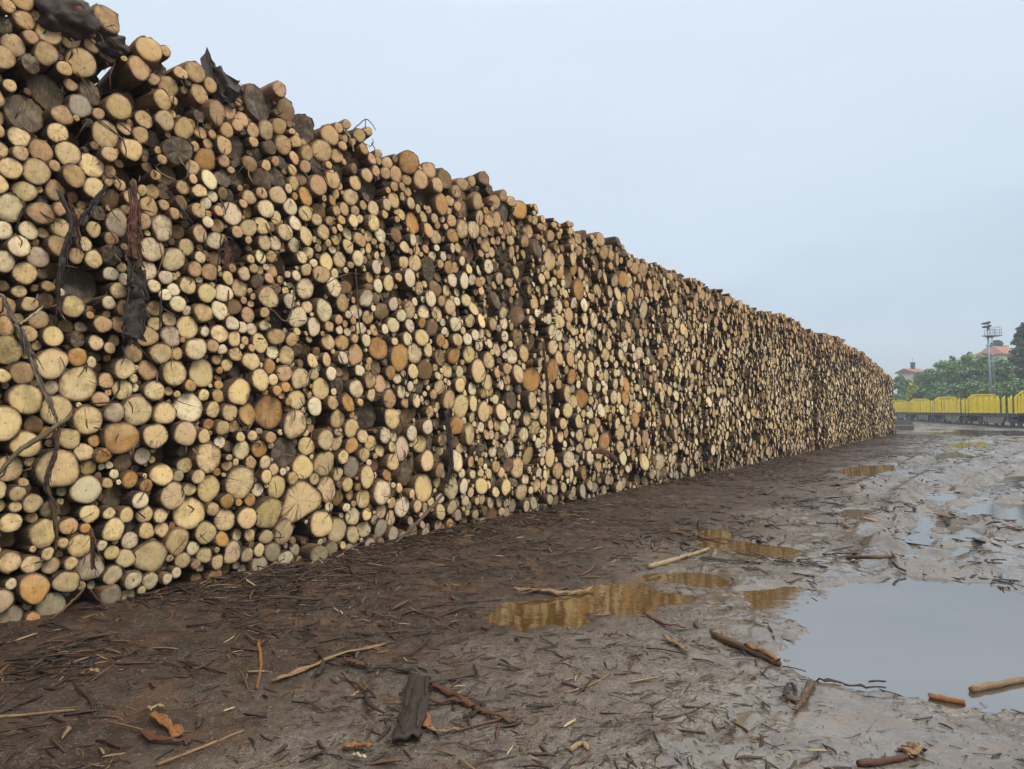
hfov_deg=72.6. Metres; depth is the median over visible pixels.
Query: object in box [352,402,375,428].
log
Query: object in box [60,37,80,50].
log
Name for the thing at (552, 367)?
log
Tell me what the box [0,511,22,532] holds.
log
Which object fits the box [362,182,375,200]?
log
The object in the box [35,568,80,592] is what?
log
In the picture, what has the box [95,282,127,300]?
log
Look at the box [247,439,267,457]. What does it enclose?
log
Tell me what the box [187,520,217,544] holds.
log
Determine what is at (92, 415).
log
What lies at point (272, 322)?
log
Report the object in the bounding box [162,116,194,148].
log
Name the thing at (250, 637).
bark strip
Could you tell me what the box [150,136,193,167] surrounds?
log
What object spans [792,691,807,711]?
bark strip
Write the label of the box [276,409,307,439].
log
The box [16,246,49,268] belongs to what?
log
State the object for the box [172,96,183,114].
log
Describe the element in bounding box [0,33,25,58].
log
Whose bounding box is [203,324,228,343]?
log
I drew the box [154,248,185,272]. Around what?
log
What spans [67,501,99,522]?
log
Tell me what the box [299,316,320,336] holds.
log
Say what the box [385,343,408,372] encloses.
log
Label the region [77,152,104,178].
log
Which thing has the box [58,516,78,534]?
log
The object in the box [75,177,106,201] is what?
log
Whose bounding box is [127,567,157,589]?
log
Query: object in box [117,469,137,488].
log
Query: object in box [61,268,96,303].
log
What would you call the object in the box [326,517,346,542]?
log
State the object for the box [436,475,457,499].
log
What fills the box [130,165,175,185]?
log
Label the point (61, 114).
log
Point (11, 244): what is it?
log
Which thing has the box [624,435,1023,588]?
bark scatter
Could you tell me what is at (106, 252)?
log
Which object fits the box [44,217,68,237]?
log
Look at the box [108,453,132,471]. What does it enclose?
log
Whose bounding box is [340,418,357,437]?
log
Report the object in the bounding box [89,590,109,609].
branch
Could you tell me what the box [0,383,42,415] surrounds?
log
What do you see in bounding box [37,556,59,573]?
log
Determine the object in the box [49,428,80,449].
log
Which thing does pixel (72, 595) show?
log
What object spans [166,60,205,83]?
log
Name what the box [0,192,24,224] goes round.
log
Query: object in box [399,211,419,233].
log
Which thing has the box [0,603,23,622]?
log
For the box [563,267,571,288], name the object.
log
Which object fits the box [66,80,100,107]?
log
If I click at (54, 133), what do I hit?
log
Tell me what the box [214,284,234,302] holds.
log
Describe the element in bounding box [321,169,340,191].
log
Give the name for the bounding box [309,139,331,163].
log
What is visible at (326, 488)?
log
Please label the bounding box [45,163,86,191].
log
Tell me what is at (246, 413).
log
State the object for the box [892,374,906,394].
broadleaf tree
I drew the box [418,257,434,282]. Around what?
log
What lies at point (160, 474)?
log
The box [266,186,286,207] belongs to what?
log
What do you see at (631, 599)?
puddle
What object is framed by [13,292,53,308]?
log
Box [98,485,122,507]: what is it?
log
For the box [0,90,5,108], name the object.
log
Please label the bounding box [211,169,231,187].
log
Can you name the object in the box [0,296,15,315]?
log
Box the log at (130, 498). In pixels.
[119,489,149,508]
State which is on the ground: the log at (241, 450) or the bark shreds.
the bark shreds
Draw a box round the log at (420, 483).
[403,472,431,502]
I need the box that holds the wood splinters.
[0,457,1023,768]
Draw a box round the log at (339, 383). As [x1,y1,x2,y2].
[334,377,343,394]
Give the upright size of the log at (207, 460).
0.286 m
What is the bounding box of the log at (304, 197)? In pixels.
[295,186,311,206]
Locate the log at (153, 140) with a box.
[141,130,160,148]
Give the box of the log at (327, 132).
[308,124,339,147]
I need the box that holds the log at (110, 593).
[80,582,122,603]
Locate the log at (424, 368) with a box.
[415,359,432,379]
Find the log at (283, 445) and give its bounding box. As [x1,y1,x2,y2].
[266,436,297,466]
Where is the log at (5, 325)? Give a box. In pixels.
[0,315,14,335]
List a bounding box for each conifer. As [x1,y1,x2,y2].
[949,355,956,380]
[983,340,1008,349]
[1007,322,1023,378]
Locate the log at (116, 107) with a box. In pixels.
[94,93,133,123]
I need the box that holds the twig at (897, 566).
[892,561,905,571]
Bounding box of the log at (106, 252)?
[96,244,123,266]
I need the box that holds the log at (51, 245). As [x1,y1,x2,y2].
[38,235,70,260]
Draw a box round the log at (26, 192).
[7,181,38,202]
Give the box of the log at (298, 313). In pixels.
[280,306,307,327]
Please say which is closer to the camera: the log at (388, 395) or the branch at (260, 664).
the branch at (260, 664)
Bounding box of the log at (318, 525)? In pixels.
[292,509,333,537]
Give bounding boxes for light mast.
[981,321,1001,394]
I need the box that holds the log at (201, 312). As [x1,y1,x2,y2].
[186,303,213,323]
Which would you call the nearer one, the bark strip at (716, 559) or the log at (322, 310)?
the bark strip at (716, 559)
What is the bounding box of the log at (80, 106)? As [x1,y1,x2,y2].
[62,94,93,120]
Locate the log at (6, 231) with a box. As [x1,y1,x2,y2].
[0,221,12,242]
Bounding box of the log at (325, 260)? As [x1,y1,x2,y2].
[317,252,332,269]
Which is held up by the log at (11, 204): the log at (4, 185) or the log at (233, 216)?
the log at (4, 185)
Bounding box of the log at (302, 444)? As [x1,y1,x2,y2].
[295,436,314,455]
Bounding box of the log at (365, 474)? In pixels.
[352,464,374,489]
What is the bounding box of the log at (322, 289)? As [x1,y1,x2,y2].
[312,276,342,298]
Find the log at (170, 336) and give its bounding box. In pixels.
[156,325,180,347]
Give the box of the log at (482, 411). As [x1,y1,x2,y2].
[474,400,489,422]
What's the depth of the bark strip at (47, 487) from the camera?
4.91 m
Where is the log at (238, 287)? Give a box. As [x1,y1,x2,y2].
[228,279,247,298]
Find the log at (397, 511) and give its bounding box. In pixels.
[391,495,408,517]
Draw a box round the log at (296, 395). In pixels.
[284,389,305,408]
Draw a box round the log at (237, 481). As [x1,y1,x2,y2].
[216,465,255,498]
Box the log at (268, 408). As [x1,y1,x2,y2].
[250,394,282,429]
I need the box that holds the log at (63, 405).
[33,394,73,424]
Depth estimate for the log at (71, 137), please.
5.43 m
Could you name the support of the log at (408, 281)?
on the stacked logs at (840, 390)
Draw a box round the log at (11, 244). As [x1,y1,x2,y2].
[0,235,31,259]
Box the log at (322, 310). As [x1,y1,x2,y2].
[300,298,331,322]
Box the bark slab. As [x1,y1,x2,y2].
[392,675,430,743]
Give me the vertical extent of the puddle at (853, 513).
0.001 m
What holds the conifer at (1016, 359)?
on the hill
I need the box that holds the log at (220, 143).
[211,134,231,156]
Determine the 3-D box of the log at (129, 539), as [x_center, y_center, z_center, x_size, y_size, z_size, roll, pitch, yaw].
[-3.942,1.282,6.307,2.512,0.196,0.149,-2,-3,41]
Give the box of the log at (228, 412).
[213,402,237,422]
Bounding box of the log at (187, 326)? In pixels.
[160,315,198,339]
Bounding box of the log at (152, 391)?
[132,380,164,401]
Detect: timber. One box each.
[895,421,912,424]
[896,425,913,429]
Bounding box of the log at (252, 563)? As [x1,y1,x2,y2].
[244,556,268,570]
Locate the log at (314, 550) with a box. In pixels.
[299,543,328,561]
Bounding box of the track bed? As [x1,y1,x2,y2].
[895,420,1023,430]
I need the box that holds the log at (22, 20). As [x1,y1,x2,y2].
[9,10,36,34]
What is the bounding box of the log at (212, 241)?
[201,231,223,251]
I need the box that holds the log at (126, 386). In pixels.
[96,380,132,400]
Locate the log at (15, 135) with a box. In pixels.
[0,126,31,151]
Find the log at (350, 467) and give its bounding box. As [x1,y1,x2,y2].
[334,456,359,477]
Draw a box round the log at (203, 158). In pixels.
[190,148,215,170]
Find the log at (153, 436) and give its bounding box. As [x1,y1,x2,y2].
[136,423,167,449]
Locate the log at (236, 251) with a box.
[210,240,241,262]
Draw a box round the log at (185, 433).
[162,420,196,446]
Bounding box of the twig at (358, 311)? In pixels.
[355,268,367,357]
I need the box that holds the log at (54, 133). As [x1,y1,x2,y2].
[36,122,68,146]
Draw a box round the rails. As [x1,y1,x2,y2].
[895,419,1023,428]
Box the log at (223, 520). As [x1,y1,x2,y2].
[204,508,235,531]
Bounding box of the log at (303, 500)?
[279,479,323,523]
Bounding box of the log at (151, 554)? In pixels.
[120,537,167,571]
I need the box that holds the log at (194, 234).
[183,223,206,243]
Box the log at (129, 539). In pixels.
[116,530,139,548]
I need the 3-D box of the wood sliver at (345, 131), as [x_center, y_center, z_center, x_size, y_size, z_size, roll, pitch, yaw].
[-1.693,-2.533,7.236,0.028,0.198,0.142,-2,-3,36]
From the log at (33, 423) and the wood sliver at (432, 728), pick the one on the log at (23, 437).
the log at (33, 423)
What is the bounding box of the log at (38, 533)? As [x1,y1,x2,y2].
[13,517,54,548]
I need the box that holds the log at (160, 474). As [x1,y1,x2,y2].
[138,463,174,486]
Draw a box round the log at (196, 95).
[178,84,207,110]
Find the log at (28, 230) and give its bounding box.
[12,220,37,240]
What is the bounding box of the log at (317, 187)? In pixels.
[299,174,326,198]
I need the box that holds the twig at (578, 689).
[565,673,610,693]
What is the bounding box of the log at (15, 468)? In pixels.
[0,452,23,481]
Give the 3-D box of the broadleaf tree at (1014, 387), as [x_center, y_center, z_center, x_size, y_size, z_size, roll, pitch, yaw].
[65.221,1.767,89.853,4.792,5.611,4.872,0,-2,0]
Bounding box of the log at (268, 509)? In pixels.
[253,496,281,529]
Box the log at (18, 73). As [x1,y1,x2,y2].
[0,53,40,85]
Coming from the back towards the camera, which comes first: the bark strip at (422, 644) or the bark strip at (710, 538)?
the bark strip at (710, 538)
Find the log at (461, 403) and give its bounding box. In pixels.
[453,393,468,418]
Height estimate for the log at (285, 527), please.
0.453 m
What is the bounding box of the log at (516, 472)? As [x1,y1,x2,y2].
[507,457,523,478]
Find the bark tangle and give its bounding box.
[591,447,618,462]
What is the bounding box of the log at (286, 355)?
[275,345,294,364]
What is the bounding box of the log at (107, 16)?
[91,3,119,35]
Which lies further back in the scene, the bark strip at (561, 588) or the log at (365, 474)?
the log at (365, 474)
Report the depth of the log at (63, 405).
5.09 m
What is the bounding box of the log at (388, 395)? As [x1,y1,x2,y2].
[370,388,396,408]
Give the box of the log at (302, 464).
[288,453,313,479]
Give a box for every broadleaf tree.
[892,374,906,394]
[893,393,908,414]
[899,380,922,395]
[907,388,934,420]
[911,368,936,418]
[922,382,947,420]
[929,360,965,383]
[936,383,967,416]
[947,353,983,385]
[955,379,989,410]
[969,352,998,381]
[979,358,1004,383]
[986,359,1016,387]
[988,382,1007,417]
[996,377,1023,411]
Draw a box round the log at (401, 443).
[393,435,408,461]
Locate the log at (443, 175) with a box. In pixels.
[435,168,451,189]
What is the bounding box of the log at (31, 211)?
[11,201,55,227]
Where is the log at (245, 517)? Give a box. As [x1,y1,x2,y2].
[232,505,257,529]
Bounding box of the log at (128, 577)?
[103,561,142,589]
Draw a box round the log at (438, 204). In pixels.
[426,192,448,215]
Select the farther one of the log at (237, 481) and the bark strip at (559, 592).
the log at (237, 481)
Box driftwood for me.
[968,676,1023,692]
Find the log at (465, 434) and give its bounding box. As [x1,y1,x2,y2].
[456,422,473,446]
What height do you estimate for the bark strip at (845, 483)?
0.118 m
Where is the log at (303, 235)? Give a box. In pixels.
[293,225,312,247]
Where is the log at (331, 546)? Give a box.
[321,540,338,552]
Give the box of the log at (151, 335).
[119,325,159,346]
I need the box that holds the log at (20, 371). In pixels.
[0,361,34,384]
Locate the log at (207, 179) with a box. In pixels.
[196,169,216,191]
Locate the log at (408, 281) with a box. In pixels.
[396,268,415,290]
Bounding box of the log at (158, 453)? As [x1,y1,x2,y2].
[151,446,162,462]
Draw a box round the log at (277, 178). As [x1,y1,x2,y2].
[268,168,284,187]
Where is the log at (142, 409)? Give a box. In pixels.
[119,394,152,426]
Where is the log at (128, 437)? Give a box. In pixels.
[96,421,141,454]
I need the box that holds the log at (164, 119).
[148,110,174,135]
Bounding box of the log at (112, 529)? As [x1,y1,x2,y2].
[89,516,125,541]
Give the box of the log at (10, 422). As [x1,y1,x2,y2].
[0,405,21,441]
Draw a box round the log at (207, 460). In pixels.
[176,441,220,473]
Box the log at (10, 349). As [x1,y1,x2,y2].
[0,333,21,365]
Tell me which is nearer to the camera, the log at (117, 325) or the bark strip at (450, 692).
the bark strip at (450, 692)
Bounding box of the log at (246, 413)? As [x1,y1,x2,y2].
[236,403,255,426]
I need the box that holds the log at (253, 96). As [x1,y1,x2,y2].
[240,83,271,122]
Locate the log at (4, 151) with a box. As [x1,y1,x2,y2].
[0,142,8,158]
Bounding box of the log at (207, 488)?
[191,474,219,502]
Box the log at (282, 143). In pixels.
[261,134,291,159]
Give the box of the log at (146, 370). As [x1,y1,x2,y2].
[134,360,156,381]
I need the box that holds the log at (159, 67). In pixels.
[152,63,165,75]
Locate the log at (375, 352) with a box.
[366,336,387,360]
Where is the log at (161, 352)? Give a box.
[140,342,171,364]
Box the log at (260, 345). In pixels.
[247,332,268,353]
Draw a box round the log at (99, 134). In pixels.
[75,119,118,154]
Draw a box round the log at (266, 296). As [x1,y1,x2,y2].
[251,285,279,308]
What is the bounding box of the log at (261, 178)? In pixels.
[243,168,271,189]
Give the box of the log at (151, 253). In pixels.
[141,237,163,262]
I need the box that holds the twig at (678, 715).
[661,702,709,719]
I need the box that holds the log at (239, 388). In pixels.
[220,377,250,405]
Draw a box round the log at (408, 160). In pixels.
[393,150,419,174]
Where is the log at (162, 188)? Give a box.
[146,182,170,201]
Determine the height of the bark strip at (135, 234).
0.698 m
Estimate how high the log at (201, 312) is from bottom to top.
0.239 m
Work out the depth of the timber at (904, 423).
53.51 m
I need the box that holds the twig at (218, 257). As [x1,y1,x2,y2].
[215,234,221,286]
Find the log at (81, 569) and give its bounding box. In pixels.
[64,551,104,580]
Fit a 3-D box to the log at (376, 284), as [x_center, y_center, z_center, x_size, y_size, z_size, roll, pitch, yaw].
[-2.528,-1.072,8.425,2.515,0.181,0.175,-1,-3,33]
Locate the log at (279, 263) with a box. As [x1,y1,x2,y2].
[273,256,284,271]
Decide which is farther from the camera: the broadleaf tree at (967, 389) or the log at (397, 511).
the broadleaf tree at (967, 389)
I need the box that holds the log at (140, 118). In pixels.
[129,110,152,129]
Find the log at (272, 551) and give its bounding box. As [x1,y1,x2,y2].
[262,541,280,561]
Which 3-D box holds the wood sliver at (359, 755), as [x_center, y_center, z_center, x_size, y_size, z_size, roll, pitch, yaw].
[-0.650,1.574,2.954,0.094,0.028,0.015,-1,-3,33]
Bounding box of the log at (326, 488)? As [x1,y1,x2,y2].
[313,475,335,503]
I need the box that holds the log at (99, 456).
[89,447,112,463]
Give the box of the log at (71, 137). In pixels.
[67,129,79,147]
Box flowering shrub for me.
[906,380,918,414]
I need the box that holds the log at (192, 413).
[163,392,203,422]
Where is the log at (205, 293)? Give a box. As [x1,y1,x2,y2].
[186,283,216,304]
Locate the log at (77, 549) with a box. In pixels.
[52,532,94,558]
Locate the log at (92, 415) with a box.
[65,404,102,435]
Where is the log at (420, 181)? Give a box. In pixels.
[409,169,428,193]
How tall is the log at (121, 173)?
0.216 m
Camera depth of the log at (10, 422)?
4.80 m
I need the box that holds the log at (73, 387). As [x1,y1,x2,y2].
[54,365,97,402]
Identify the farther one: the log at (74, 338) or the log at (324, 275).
the log at (324, 275)
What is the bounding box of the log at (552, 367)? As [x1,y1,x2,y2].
[540,358,558,383]
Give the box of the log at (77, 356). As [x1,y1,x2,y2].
[64,347,86,366]
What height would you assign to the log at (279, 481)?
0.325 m
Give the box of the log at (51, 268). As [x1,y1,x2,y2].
[31,261,56,283]
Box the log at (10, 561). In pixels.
[0,548,22,574]
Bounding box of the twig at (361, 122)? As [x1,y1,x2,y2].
[351,119,375,131]
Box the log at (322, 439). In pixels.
[307,428,333,450]
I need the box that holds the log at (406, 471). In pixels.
[390,458,413,486]
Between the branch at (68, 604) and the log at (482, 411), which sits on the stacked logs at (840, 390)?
the log at (482, 411)
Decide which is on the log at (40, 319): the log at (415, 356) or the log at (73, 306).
the log at (73, 306)
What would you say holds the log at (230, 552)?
on the log at (252, 563)
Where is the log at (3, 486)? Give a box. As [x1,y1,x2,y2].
[0,479,6,498]
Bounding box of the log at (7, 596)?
[0,587,14,613]
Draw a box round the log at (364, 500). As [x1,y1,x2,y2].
[345,489,369,508]
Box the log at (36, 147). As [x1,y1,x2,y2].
[26,138,53,161]
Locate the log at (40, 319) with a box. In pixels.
[14,310,49,329]
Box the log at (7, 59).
[0,45,15,72]
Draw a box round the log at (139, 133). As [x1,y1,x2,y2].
[126,126,148,144]
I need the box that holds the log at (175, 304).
[162,295,186,313]
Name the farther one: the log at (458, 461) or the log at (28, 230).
the log at (458, 461)
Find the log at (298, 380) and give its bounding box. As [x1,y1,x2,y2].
[278,366,308,389]
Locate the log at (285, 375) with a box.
[273,364,291,381]
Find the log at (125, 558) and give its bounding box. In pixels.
[102,547,135,567]
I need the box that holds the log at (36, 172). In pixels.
[9,158,50,186]
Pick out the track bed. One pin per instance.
(969, 425)
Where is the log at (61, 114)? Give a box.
[42,105,74,128]
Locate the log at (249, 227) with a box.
[230,219,258,236]
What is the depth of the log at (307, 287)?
6.91 m
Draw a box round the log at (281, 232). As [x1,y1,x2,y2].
[267,223,292,242]
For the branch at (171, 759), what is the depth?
3.02 m
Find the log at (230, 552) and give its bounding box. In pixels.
[208,539,240,564]
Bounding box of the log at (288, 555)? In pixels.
[276,549,294,564]
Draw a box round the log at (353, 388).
[342,379,363,398]
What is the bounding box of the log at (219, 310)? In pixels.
[206,300,227,321]
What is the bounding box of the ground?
[0,418,1023,768]
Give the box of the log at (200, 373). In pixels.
[182,357,213,387]
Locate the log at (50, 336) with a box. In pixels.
[37,325,63,347]
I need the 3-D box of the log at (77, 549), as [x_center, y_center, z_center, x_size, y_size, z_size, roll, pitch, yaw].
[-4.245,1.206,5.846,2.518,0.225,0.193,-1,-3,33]
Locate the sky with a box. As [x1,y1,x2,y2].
[6,0,1023,392]
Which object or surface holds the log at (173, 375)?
on the stacked logs at (840, 390)
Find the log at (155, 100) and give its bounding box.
[134,88,171,113]
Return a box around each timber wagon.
[893,399,926,420]
[911,397,956,422]
[935,394,994,424]
[970,390,1023,426]
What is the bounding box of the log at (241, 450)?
[221,440,250,459]
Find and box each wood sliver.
[19,306,43,324]
[147,702,164,710]
[341,741,371,749]
[344,129,353,151]
[351,752,366,758]
[426,726,458,732]
[663,634,688,651]
[691,640,719,651]
[744,642,780,660]
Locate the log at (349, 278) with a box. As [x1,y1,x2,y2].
[342,272,353,288]
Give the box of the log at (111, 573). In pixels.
[93,562,122,584]
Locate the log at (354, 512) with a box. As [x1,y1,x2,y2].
[334,507,359,525]
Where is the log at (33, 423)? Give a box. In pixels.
[21,415,42,432]
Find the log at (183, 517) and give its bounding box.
[165,496,204,529]
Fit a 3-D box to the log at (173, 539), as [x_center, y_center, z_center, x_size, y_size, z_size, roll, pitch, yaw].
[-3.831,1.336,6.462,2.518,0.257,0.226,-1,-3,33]
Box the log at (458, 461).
[440,449,462,473]
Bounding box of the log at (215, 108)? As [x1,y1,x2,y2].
[196,99,225,128]
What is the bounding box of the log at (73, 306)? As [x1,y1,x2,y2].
[42,294,84,318]
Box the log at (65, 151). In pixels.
[51,140,81,165]
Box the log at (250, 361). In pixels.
[233,351,260,370]
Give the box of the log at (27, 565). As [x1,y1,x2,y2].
[1,547,44,572]
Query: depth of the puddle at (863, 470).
17.82 m
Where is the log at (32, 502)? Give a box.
[9,492,42,513]
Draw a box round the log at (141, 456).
[115,446,150,465]
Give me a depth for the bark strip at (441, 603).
5.29 m
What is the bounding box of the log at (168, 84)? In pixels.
[129,75,179,98]
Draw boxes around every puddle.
[480,582,698,632]
[637,571,732,587]
[691,528,802,557]
[741,586,804,616]
[777,575,1023,714]
[834,509,879,517]
[836,464,897,476]
[892,465,951,472]
[894,515,943,546]
[922,492,991,501]
[925,431,1023,436]
[931,452,971,459]
[939,545,977,555]
[943,441,988,447]
[944,527,986,541]
[956,503,1023,523]
[974,484,1023,492]
[994,476,1023,483]
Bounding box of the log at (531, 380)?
[520,366,540,390]
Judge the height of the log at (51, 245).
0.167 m
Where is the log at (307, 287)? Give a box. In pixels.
[288,278,313,299]
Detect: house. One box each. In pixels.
[895,358,923,380]
[973,346,1018,365]
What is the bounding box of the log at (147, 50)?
[97,35,162,83]
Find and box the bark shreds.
[0,434,999,768]
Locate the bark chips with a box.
[0,434,996,768]
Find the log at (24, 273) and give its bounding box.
[0,261,36,286]
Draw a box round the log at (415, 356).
[407,343,422,363]
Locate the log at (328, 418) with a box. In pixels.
[315,408,344,428]
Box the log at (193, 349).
[177,338,207,360]
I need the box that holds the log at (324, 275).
[301,266,330,284]
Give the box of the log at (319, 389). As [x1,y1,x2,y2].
[308,377,328,399]
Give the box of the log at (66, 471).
[24,448,80,488]
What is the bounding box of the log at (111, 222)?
[96,208,127,237]
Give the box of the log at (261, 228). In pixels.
[251,217,270,235]
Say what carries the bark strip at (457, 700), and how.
on the ground
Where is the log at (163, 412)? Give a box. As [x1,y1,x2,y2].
[147,401,176,423]
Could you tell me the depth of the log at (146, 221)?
5.60 m
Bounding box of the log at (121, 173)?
[114,168,129,188]
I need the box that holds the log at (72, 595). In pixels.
[65,590,81,601]
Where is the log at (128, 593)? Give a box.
[101,587,135,599]
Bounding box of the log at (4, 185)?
[0,175,8,193]
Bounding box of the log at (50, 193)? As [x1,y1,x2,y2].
[41,179,67,203]
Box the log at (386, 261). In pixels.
[381,253,390,271]
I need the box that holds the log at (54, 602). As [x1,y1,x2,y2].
[31,589,66,615]
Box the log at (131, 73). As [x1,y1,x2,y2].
[96,55,150,93]
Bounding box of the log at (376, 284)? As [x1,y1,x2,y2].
[371,278,382,293]
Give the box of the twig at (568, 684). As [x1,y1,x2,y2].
[561,681,584,691]
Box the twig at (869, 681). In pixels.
[868,680,885,682]
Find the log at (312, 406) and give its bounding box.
[304,396,321,416]
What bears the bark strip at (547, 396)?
hanging from the stacked logs at (840, 390)
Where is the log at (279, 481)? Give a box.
[263,475,285,498]
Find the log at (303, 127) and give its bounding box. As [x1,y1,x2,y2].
[292,114,314,143]
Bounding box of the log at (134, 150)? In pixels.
[115,137,142,166]
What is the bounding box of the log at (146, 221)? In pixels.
[126,212,151,233]
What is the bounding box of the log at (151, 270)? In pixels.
[142,260,157,279]
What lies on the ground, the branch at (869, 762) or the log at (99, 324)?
the branch at (869, 762)
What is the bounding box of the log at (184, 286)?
[172,276,195,295]
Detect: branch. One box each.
[0,413,72,473]
[0,694,42,713]
[0,709,74,717]
[50,589,83,619]
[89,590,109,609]
[156,729,243,766]
[255,639,262,689]
[395,494,442,543]
[647,547,709,568]
[711,632,781,666]
[846,554,903,559]
[856,751,916,766]
[928,693,965,704]
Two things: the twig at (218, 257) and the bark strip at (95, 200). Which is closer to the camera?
the bark strip at (95, 200)
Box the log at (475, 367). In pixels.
[463,358,485,384]
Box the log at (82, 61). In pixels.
[59,47,97,81]
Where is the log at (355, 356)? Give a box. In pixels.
[343,343,363,366]
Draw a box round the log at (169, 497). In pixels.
[148,480,185,510]
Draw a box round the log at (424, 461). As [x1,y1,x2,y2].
[413,449,433,472]
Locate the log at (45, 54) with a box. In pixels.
[17,39,59,88]
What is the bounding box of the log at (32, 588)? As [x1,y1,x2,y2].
[0,570,49,604]
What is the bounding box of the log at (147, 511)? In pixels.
[132,505,153,522]
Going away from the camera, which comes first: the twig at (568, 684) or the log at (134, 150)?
the twig at (568, 684)
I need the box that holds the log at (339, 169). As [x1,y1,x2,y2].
[332,164,342,182]
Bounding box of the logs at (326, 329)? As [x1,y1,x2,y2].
[0,23,802,580]
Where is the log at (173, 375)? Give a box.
[151,360,186,387]
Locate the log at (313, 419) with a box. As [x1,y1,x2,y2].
[307,416,315,425]
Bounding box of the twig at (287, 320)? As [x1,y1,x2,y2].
[272,284,294,321]
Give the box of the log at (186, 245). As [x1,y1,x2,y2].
[167,238,194,256]
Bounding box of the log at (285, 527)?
[260,517,294,545]
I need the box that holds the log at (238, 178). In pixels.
[228,168,243,187]
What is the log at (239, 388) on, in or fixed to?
on the log at (246, 413)
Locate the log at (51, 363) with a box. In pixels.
[18,347,68,380]
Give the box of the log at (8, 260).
[0,250,16,274]
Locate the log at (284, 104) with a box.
[249,97,294,121]
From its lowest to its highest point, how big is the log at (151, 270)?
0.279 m
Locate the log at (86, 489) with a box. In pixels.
[60,474,102,503]
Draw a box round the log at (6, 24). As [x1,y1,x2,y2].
[0,14,12,35]
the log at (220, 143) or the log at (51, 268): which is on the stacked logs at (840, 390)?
the log at (51, 268)
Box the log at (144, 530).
[131,522,153,539]
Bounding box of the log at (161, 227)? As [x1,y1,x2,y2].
[148,214,171,242]
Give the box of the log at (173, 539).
[154,527,188,556]
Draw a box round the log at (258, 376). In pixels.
[241,367,268,392]
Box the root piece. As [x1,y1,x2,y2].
[568,741,588,751]
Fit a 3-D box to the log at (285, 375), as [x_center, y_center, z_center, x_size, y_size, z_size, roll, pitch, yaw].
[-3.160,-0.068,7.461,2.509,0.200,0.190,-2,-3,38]
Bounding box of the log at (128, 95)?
[118,91,135,111]
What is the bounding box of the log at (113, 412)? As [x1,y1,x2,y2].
[75,402,124,422]
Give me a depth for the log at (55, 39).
5.08 m
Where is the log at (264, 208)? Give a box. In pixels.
[250,199,274,218]
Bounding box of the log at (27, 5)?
[7,0,34,17]
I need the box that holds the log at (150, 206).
[139,195,157,217]
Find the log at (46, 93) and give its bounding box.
[13,72,64,110]
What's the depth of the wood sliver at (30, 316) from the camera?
4.83 m
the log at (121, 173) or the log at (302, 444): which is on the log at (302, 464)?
the log at (302, 444)
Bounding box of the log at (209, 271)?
[200,263,217,282]
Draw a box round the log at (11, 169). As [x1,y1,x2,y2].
[0,157,24,182]
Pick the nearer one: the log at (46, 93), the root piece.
the root piece
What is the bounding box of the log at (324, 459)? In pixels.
[311,450,334,475]
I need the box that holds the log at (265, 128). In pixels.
[248,119,273,143]
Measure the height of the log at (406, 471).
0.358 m
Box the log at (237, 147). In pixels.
[227,135,244,159]
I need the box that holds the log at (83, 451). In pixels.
[42,443,93,461]
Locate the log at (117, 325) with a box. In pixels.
[95,315,123,334]
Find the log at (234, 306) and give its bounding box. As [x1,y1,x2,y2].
[224,298,241,314]
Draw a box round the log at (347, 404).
[336,392,354,412]
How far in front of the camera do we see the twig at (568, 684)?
3.70 m
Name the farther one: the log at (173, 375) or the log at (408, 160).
the log at (408, 160)
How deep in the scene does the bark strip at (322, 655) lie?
4.02 m
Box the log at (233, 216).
[218,202,242,226]
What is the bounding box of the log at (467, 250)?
[462,244,473,260]
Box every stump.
[32,0,99,42]
[94,31,131,66]
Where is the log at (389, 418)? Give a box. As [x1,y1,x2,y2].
[371,408,400,429]
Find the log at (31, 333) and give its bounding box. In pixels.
[13,325,38,344]
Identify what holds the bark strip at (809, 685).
on the ground
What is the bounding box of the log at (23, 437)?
[0,429,42,457]
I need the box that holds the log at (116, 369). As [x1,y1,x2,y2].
[98,357,136,379]
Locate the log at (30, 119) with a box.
[0,95,45,134]
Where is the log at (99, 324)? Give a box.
[83,315,112,334]
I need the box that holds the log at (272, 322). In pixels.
[268,308,282,328]
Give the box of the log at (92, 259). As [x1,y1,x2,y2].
[65,249,103,270]
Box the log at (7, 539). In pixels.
[0,532,15,546]
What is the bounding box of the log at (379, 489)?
[367,478,390,505]
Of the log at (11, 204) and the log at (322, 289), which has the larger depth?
the log at (322, 289)
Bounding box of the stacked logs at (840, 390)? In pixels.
[0,0,895,619]
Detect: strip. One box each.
[0,293,58,423]
[43,425,62,555]
[54,188,75,320]
[68,199,89,255]
[77,667,99,673]
[78,185,108,230]
[84,528,104,577]
[120,247,149,348]
[124,178,145,268]
[138,729,193,745]
[149,710,184,737]
[165,189,192,226]
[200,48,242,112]
[220,237,232,270]
[245,632,265,643]
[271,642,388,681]
[314,645,326,675]
[341,672,367,690]
[343,656,371,666]
[359,608,400,618]
[365,664,416,672]
[392,633,431,658]
[401,599,501,615]
[423,711,431,726]
[429,682,516,723]
[430,696,475,707]
[443,409,453,485]
[462,698,485,718]
[507,263,529,304]
[512,586,594,594]
[515,587,568,594]
[542,340,549,450]
[603,632,623,636]
[643,613,685,627]
[667,530,734,541]
[699,556,763,563]
[782,679,814,701]
[783,682,796,693]
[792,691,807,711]
[815,678,869,688]
[831,482,866,486]
[895,741,926,757]
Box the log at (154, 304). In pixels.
[145,300,162,316]
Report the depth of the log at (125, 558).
5.46 m
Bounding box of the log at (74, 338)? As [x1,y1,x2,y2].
[41,330,84,348]
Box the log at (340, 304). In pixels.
[328,293,348,313]
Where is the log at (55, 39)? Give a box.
[33,23,62,49]
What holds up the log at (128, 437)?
on the stacked logs at (840, 390)

